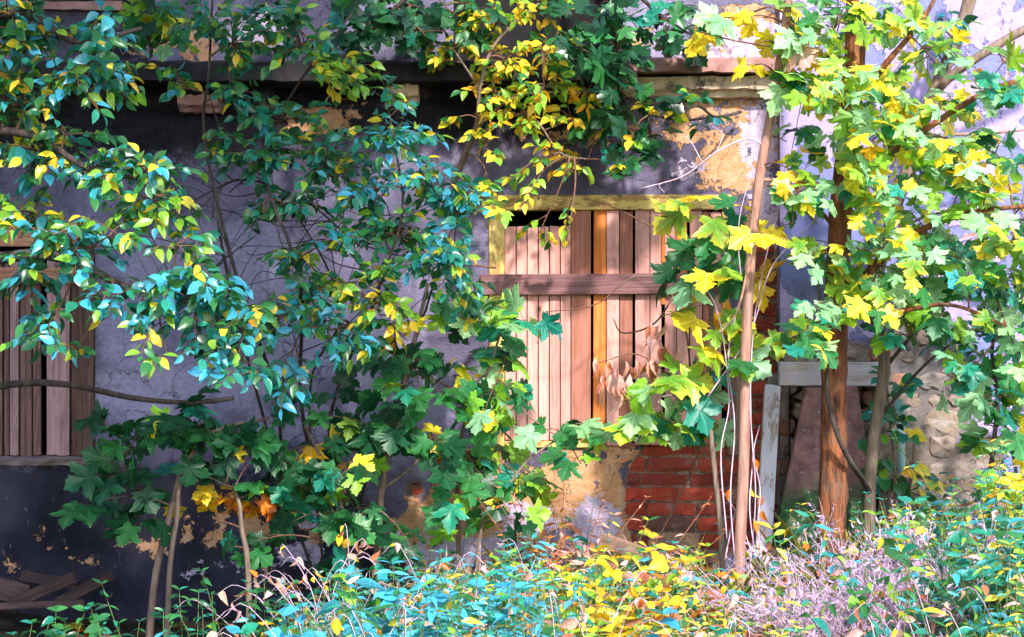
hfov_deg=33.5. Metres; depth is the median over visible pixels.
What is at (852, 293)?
maple tree
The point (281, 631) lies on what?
leafy weed
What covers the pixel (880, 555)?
dry weed
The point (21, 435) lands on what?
boarded window
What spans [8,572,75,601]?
broken board
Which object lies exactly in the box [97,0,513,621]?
shrub
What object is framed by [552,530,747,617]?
yellow plant
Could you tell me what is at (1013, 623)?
undergrowth
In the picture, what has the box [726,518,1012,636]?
dry weed
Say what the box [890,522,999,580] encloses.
leafy weed
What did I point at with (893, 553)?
leafy weed
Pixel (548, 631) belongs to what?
leafy weed
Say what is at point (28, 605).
broken board
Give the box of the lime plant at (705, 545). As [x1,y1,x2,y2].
[625,543,710,584]
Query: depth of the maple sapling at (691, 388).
7.11 m
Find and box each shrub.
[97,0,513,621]
[421,0,625,250]
[623,84,741,149]
[857,365,950,519]
[950,337,1023,530]
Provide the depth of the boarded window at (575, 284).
8.00 m
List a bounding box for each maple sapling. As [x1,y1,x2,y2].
[48,385,281,636]
[191,445,276,636]
[232,283,482,612]
[420,283,608,592]
[589,195,792,588]
[641,0,856,608]
[950,307,1023,538]
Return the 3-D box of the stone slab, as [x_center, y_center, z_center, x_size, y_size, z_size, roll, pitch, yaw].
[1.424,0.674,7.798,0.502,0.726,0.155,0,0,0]
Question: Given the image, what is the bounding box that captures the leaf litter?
[0,614,292,636]
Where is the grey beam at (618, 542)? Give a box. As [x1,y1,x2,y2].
[597,533,673,569]
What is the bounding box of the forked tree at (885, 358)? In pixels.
[816,0,1023,550]
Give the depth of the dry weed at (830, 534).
6.73 m
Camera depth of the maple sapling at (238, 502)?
7.24 m
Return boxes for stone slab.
[772,386,878,546]
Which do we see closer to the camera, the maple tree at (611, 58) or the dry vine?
the dry vine
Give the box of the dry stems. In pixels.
[175,509,1022,636]
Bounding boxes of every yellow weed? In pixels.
[613,577,876,636]
[711,596,865,635]
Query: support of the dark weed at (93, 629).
on the ground at (10, 622)
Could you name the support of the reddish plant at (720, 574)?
on the ground at (10, 622)
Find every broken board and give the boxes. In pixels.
[0,576,30,601]
[0,599,84,609]
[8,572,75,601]
[19,570,79,589]
[55,570,114,599]
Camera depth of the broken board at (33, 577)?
7.88 m
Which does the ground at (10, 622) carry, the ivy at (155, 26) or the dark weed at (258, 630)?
the dark weed at (258, 630)
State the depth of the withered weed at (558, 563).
7.13 m
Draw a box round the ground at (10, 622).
[0,610,319,636]
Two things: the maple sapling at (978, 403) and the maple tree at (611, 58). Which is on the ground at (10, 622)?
the maple sapling at (978, 403)
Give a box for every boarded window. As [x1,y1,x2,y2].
[0,222,94,456]
[480,194,741,456]
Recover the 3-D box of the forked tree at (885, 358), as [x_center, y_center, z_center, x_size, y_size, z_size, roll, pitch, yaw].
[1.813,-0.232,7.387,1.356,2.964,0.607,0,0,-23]
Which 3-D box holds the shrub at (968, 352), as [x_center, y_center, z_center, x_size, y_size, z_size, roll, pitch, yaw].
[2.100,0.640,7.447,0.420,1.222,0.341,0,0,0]
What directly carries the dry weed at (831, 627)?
on the ground at (10, 622)
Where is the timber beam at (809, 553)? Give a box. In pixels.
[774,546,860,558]
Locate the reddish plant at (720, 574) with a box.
[596,572,798,636]
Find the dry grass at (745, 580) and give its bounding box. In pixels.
[385,501,1015,636]
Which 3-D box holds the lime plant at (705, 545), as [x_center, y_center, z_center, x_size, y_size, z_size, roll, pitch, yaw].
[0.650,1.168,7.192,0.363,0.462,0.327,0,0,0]
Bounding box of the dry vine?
[680,64,817,572]
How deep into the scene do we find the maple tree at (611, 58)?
7.51 m
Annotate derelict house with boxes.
[0,0,1023,621]
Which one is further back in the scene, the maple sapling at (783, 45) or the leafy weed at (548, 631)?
the maple sapling at (783, 45)
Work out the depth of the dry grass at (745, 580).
7.08 m
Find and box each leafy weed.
[225,573,681,636]
[348,570,602,636]
[821,496,1023,636]
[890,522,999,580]
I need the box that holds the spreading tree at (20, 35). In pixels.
[0,0,287,404]
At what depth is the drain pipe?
7.83 m
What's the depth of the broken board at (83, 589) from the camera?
7.67 m
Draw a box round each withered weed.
[460,544,574,593]
[477,452,729,593]
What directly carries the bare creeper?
on the ground at (10, 622)
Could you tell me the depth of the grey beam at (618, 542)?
7.36 m
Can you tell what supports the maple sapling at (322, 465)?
on the ground at (10, 622)
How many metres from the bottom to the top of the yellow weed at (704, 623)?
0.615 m
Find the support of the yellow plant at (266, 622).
on the ground at (10, 622)
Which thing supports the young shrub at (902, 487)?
on the ground at (10, 622)
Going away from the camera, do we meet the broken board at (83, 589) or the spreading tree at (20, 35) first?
the spreading tree at (20, 35)
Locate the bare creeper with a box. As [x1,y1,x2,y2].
[402,205,714,543]
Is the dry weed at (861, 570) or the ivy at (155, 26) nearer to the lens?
the dry weed at (861, 570)
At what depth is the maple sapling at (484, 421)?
7.36 m
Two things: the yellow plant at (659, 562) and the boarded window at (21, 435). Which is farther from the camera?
the boarded window at (21, 435)
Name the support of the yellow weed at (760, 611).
on the ground at (10, 622)
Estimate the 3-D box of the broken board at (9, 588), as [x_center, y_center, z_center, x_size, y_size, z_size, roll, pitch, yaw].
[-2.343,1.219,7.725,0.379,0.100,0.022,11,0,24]
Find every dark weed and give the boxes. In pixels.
[7,602,177,636]
[92,567,334,636]
[306,551,494,618]
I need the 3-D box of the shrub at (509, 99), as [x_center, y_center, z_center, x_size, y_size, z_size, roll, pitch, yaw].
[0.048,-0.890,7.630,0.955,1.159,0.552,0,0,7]
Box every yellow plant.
[259,617,300,636]
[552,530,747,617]
[555,543,696,636]
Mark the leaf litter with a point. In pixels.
(74, 625)
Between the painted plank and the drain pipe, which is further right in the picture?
the drain pipe
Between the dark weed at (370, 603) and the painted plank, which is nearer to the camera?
the dark weed at (370, 603)
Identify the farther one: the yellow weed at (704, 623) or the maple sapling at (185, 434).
the maple sapling at (185, 434)
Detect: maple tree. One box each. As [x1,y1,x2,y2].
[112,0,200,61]
[301,0,711,180]
[748,0,1023,585]
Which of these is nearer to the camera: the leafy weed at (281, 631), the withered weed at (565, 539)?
the leafy weed at (281, 631)
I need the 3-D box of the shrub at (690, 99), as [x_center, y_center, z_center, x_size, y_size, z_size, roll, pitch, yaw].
[0.787,-0.893,7.646,0.736,0.332,0.294,0,0,-24]
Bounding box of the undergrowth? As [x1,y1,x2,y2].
[37,429,1023,636]
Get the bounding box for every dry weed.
[666,502,1023,636]
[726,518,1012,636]
[736,498,1020,636]
[807,499,907,579]
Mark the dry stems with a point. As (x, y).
(569, 623)
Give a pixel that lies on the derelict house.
(604, 252)
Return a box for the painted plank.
[755,384,780,571]
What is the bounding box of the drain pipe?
[897,414,904,531]

